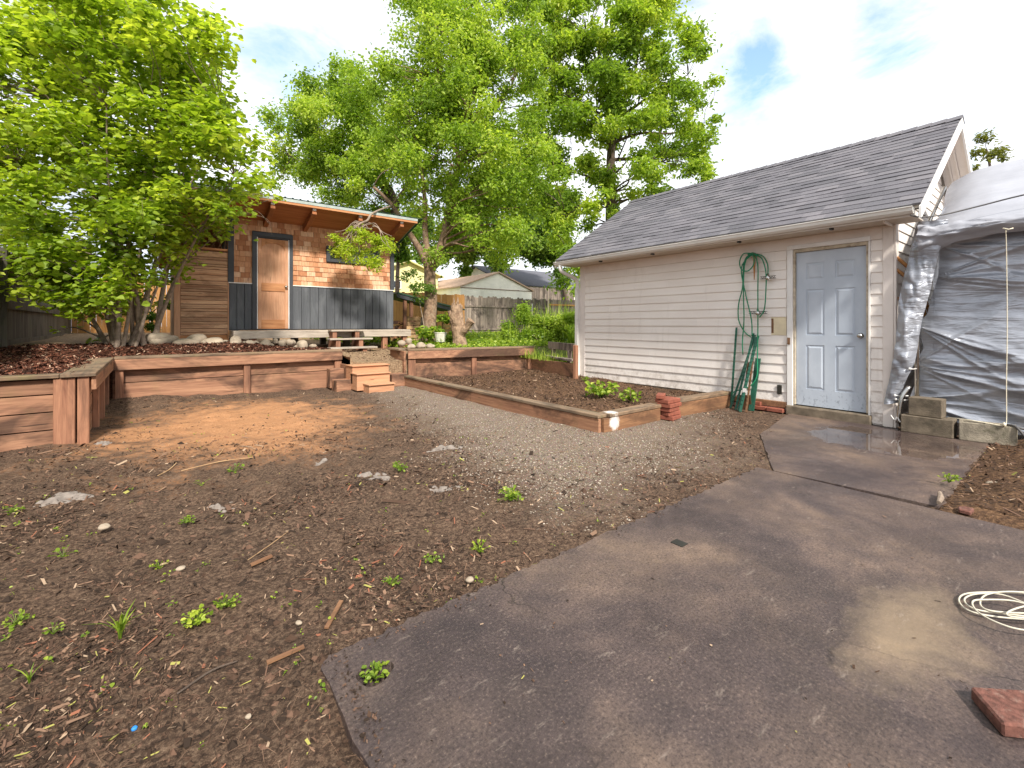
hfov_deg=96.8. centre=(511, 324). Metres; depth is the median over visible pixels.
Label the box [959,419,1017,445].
concrete block
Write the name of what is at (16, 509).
weed
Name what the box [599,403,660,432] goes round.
planter edging
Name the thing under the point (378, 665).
weed
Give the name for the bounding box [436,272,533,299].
white shed
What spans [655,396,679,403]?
brick
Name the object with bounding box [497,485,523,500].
weed
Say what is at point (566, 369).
retaining wall
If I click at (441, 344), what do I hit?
ground weeds
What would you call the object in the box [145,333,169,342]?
rock
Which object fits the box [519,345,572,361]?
grass
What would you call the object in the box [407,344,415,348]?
rock
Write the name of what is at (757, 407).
brick
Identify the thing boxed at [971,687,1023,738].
paver
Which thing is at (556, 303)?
board fence
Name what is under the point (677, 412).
brick
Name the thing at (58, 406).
retaining wall
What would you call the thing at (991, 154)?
maple tree
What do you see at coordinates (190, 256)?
dead branch
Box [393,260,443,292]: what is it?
yellow house
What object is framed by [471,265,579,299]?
neighbour house
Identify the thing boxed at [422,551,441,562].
weed
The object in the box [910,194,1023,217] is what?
overhead cable
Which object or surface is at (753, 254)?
garden hose
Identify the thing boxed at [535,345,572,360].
terrace ground
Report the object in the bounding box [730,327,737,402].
steel post
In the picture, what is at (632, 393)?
bed plant
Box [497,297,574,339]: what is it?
bush
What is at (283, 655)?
stick
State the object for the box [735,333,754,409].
steel post
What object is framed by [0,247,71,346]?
board fence
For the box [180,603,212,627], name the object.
weed
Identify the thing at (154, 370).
retaining wall
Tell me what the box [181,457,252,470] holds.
stalk
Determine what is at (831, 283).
door
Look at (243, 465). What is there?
weed
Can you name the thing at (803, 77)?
sky
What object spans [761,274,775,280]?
sprinkler
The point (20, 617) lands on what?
weed
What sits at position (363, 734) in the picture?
edge litter
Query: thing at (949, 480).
weed
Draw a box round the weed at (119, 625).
[83,600,140,638]
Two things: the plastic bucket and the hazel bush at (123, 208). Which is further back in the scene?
the plastic bucket
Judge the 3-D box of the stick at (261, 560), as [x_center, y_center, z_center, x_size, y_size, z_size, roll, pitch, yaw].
[-1.266,1.192,2.298,0.099,0.021,0.022,0,0,-43]
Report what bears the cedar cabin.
on the terrace ground at (77, 338)
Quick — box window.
[326,246,379,264]
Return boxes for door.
[258,238,287,328]
[796,245,865,412]
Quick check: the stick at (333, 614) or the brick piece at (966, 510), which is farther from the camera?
the brick piece at (966, 510)
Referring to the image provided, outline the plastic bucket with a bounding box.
[434,332,446,341]
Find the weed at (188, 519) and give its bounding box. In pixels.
[178,515,195,523]
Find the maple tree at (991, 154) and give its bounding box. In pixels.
[967,127,1014,170]
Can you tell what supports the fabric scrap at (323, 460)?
on the ground at (238, 419)
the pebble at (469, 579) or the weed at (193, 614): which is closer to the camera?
the weed at (193, 614)
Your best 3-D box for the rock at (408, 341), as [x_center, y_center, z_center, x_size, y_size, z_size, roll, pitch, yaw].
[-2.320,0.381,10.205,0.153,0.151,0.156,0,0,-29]
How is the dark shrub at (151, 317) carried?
on the terrace ground at (77, 338)
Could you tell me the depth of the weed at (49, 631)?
1.80 m
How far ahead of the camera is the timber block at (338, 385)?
8.35 m
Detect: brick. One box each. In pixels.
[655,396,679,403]
[656,393,665,398]
[657,402,681,408]
[660,406,678,411]
[660,410,679,415]
[660,414,680,420]
[755,405,767,410]
[766,407,784,412]
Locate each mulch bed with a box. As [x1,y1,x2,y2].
[0,342,326,397]
[0,358,85,440]
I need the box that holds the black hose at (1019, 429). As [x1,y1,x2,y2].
[1006,424,1023,436]
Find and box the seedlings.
[0,415,599,748]
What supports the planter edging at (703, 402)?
on the ground at (238, 419)
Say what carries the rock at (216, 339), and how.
on the mulch bed at (111, 383)
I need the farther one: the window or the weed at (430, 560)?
the window
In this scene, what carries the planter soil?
on the ground at (238, 419)
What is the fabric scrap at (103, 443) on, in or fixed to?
on the ground at (238, 419)
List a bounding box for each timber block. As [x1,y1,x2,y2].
[327,368,343,387]
[332,378,351,391]
[390,373,407,386]
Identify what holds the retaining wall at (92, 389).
on the ground at (238, 419)
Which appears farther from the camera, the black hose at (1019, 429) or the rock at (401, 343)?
the rock at (401, 343)
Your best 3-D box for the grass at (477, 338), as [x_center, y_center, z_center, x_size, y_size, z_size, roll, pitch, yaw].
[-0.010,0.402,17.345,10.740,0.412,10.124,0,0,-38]
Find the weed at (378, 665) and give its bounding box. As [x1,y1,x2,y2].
[359,660,389,684]
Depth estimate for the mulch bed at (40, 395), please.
4.71 m
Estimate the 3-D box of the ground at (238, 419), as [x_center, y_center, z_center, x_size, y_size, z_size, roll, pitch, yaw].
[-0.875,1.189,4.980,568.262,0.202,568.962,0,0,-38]
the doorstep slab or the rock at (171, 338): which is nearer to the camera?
the doorstep slab
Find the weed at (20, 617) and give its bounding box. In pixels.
[1,608,29,631]
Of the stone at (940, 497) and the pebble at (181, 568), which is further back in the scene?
the stone at (940, 497)
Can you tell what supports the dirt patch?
on the ground at (238, 419)
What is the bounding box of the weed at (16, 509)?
[2,504,25,515]
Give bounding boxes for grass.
[364,330,565,345]
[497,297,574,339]
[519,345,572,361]
[551,318,574,343]
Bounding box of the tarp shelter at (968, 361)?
[884,158,1023,434]
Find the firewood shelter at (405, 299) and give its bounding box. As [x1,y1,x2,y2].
[393,292,464,334]
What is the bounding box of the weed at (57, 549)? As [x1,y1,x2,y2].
[47,545,78,556]
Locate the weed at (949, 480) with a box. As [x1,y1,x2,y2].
[937,472,961,482]
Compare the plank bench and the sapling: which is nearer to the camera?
the plank bench
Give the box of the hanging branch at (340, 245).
[325,205,401,274]
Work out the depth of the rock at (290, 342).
9.47 m
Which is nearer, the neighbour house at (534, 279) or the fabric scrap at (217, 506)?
the fabric scrap at (217, 506)
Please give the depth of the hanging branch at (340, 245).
10.13 m
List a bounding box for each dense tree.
[388,178,581,299]
[394,215,422,291]
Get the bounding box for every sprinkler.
[749,311,766,314]
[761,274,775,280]
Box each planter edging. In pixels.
[404,375,606,432]
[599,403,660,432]
[678,390,732,415]
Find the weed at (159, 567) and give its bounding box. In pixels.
[149,559,168,569]
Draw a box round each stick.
[177,661,236,694]
[250,554,272,566]
[266,644,304,664]
[324,600,342,628]
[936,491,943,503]
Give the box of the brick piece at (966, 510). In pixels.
[958,506,973,514]
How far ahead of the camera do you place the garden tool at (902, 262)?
5.27 m
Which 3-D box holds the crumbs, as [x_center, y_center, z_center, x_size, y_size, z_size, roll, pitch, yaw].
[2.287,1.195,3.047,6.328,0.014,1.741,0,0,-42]
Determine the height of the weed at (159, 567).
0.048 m
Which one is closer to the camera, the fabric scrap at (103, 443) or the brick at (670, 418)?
the fabric scrap at (103, 443)
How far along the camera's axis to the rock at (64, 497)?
3.15 m
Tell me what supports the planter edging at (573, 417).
on the ground at (238, 419)
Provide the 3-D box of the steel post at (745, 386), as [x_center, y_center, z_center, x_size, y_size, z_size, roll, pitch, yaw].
[3.303,0.690,6.337,0.400,1.028,0.050,0,0,-29]
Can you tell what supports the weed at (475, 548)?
on the ground at (238, 419)
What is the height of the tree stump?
1.300 m
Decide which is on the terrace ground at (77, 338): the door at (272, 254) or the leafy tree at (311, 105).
the leafy tree at (311, 105)
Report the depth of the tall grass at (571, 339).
11.90 m
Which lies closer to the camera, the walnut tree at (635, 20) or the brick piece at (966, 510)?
the brick piece at (966, 510)
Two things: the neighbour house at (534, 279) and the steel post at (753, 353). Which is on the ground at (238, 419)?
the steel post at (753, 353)
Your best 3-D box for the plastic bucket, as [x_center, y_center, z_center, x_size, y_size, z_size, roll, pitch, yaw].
[-1.885,0.339,12.000,0.340,0.250,0.332,0,0,-38]
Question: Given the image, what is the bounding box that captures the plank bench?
[546,342,575,362]
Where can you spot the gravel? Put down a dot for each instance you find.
(500, 470)
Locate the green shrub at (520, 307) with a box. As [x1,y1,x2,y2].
[496,300,535,338]
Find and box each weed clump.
[414,325,444,339]
[436,312,449,323]
[445,331,452,342]
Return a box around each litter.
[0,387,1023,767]
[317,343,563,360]
[319,431,984,767]
[941,442,1023,515]
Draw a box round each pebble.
[98,523,110,529]
[175,565,185,571]
[465,576,473,582]
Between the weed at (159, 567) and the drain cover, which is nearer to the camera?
the weed at (159, 567)
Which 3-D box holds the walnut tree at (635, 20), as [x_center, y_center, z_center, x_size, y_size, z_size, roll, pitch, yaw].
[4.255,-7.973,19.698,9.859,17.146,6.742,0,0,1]
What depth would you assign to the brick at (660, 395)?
5.75 m
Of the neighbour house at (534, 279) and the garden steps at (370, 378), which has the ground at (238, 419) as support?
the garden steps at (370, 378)
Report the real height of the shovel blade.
0.694 m
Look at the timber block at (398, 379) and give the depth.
8.90 m
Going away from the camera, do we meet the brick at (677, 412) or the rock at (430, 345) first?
the brick at (677, 412)
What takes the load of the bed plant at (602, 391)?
on the planter soil
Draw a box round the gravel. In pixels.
[363,386,757,535]
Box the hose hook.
[753,256,755,279]
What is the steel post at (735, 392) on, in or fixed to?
on the ground at (238, 419)
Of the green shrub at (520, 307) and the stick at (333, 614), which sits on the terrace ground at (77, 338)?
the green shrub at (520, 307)
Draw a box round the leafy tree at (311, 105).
[248,49,407,215]
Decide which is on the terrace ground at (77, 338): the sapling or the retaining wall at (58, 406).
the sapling
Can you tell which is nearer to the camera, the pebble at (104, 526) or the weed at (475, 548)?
the weed at (475, 548)
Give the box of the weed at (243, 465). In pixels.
[227,463,244,472]
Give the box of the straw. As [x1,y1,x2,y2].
[0,391,657,767]
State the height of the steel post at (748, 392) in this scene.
0.757 m
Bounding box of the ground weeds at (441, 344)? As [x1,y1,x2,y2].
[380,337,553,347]
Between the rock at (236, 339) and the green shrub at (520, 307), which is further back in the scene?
the green shrub at (520, 307)
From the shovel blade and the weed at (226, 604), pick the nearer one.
the weed at (226, 604)
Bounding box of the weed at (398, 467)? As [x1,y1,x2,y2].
[393,461,407,471]
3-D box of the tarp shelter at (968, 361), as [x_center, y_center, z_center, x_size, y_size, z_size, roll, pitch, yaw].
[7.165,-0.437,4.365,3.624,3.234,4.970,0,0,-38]
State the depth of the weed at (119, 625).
1.74 m
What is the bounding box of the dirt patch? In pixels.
[939,439,1023,529]
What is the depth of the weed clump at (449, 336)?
12.08 m
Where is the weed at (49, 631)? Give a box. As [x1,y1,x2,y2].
[41,622,64,634]
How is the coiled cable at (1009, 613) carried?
on the patio slab
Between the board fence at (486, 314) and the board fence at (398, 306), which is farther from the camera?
the board fence at (486, 314)
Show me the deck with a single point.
(255, 335)
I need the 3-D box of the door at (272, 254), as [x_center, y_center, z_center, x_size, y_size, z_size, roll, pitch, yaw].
[-5.336,-0.900,10.177,0.610,2.000,0.112,0,0,-38]
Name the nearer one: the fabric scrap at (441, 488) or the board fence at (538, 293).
the fabric scrap at (441, 488)
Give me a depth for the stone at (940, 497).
3.02 m
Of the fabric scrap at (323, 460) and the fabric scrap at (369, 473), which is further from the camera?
the fabric scrap at (323, 460)
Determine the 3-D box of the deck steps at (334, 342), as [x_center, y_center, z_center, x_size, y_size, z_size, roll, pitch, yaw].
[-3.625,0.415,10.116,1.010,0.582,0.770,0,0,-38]
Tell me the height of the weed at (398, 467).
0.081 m
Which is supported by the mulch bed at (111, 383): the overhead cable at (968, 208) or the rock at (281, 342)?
the rock at (281, 342)
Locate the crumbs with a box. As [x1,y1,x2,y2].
[382,472,970,767]
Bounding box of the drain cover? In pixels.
[671,539,687,546]
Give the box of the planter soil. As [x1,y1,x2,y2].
[422,369,699,418]
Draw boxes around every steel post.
[729,335,755,407]
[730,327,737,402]
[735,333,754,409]
[737,336,758,410]
[739,337,756,411]
[745,359,753,411]
[748,358,760,410]
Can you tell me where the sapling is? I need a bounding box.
[395,268,436,327]
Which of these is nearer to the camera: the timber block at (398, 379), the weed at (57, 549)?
the weed at (57, 549)
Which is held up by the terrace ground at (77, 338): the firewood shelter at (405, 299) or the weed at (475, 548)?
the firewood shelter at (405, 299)
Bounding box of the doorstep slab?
[760,414,988,507]
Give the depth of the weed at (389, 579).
2.13 m
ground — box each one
[0,327,1023,767]
[12,328,398,347]
[340,346,534,373]
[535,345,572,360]
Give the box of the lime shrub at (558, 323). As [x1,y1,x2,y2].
[510,308,574,342]
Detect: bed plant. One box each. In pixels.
[585,380,619,396]
[618,387,641,401]
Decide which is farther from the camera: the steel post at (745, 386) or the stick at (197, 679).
the steel post at (745, 386)
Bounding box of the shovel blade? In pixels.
[737,363,750,410]
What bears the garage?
on the ground at (238, 419)
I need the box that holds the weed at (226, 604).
[213,593,241,609]
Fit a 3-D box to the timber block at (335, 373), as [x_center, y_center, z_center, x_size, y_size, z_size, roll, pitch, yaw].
[-3.364,1.020,8.665,0.260,0.360,0.230,0,0,-38]
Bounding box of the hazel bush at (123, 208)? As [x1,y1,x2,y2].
[0,0,291,347]
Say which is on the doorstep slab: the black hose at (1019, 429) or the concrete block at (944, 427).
the concrete block at (944, 427)
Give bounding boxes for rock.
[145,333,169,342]
[149,335,178,344]
[172,338,198,344]
[187,334,206,342]
[202,337,223,342]
[230,336,241,343]
[260,339,270,345]
[278,339,286,346]
[285,339,295,346]
[296,340,307,347]
[397,340,405,346]
[405,338,411,344]
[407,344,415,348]
[416,342,425,347]
[426,343,434,347]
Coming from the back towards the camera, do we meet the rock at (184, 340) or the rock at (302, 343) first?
the rock at (302, 343)
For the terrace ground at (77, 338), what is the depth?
11.09 m
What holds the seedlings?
on the ground at (238, 419)
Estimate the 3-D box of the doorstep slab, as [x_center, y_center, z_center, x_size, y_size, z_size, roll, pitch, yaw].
[3.250,1.260,4.534,2.720,0.120,1.911,0,0,-38]
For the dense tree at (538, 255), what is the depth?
35.03 m
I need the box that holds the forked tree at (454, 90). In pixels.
[353,0,584,341]
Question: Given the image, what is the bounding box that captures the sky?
[0,0,1023,326]
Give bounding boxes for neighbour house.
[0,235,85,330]
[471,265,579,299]
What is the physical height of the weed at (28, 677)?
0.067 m
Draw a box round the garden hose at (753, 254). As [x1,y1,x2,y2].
[731,252,768,393]
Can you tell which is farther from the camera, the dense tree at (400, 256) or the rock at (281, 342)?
the dense tree at (400, 256)
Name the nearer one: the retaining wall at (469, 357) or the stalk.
the stalk
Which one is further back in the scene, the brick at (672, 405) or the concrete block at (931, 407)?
the brick at (672, 405)
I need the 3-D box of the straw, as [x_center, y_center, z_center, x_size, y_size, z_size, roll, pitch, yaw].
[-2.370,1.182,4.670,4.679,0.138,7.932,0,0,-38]
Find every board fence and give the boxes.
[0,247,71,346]
[72,277,464,332]
[464,295,547,332]
[529,287,573,316]
[549,299,574,326]
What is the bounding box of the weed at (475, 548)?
[471,539,490,552]
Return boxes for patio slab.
[321,467,1023,767]
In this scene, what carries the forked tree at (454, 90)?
on the terrace ground at (77, 338)
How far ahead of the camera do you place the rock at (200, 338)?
8.62 m
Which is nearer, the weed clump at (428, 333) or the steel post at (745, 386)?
the steel post at (745, 386)
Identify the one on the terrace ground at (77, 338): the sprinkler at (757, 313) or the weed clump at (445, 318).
the weed clump at (445, 318)
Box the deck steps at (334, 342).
[327,330,377,356]
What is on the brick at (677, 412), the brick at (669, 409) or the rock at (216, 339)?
the brick at (669, 409)
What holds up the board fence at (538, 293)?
on the terrace ground at (77, 338)
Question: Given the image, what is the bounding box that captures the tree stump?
[448,297,474,345]
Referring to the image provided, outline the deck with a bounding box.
[229,329,410,348]
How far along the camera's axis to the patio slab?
1.67 m
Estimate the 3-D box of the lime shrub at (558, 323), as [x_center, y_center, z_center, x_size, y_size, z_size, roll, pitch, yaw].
[1.047,0.154,13.177,2.435,1.296,1.668,0,0,15]
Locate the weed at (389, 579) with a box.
[382,575,400,585]
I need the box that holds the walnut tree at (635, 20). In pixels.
[501,0,727,301]
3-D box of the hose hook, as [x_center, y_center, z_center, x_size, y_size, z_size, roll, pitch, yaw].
[3.439,-0.821,6.452,0.086,0.382,0.038,0,0,-38]
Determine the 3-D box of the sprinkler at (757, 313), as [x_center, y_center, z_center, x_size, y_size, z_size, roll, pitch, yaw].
[3.461,-0.168,6.404,0.068,0.095,0.250,0,0,-38]
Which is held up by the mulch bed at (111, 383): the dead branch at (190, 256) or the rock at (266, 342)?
the rock at (266, 342)
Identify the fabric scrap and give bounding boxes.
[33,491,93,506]
[93,441,111,445]
[207,502,233,512]
[315,458,327,465]
[356,471,389,480]
[427,445,462,451]
[429,485,460,491]
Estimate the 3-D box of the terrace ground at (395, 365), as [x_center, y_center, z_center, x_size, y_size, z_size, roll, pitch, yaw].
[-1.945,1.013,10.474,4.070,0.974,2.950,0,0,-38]
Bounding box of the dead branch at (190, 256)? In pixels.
[165,198,273,298]
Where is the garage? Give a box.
[553,115,972,427]
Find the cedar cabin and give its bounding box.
[158,181,422,346]
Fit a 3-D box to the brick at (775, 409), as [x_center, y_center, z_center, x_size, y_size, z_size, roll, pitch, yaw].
[3.616,1.173,6.239,0.090,0.053,0.210,0,0,-38]
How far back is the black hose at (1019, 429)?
4.44 m
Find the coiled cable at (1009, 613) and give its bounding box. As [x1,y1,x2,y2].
[958,591,1023,630]
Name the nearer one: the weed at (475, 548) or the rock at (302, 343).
the weed at (475, 548)
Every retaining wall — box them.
[0,373,75,451]
[60,357,113,443]
[113,349,346,398]
[387,346,534,376]
[532,345,577,378]
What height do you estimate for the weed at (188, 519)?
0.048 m
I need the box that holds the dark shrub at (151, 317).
[122,276,169,332]
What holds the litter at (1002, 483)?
on the dirt patch
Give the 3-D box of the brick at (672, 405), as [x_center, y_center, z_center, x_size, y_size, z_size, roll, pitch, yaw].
[2.014,1.025,5.827,0.290,0.050,0.190,0,0,-43]
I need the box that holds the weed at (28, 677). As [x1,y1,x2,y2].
[12,663,42,683]
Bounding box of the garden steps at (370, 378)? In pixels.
[346,363,395,392]
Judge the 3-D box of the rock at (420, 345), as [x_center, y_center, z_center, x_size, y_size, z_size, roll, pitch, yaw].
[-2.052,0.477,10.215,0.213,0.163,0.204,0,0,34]
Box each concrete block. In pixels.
[901,413,956,438]
[908,396,945,418]
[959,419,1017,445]
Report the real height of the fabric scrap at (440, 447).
0.079 m
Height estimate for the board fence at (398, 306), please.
2.050 m

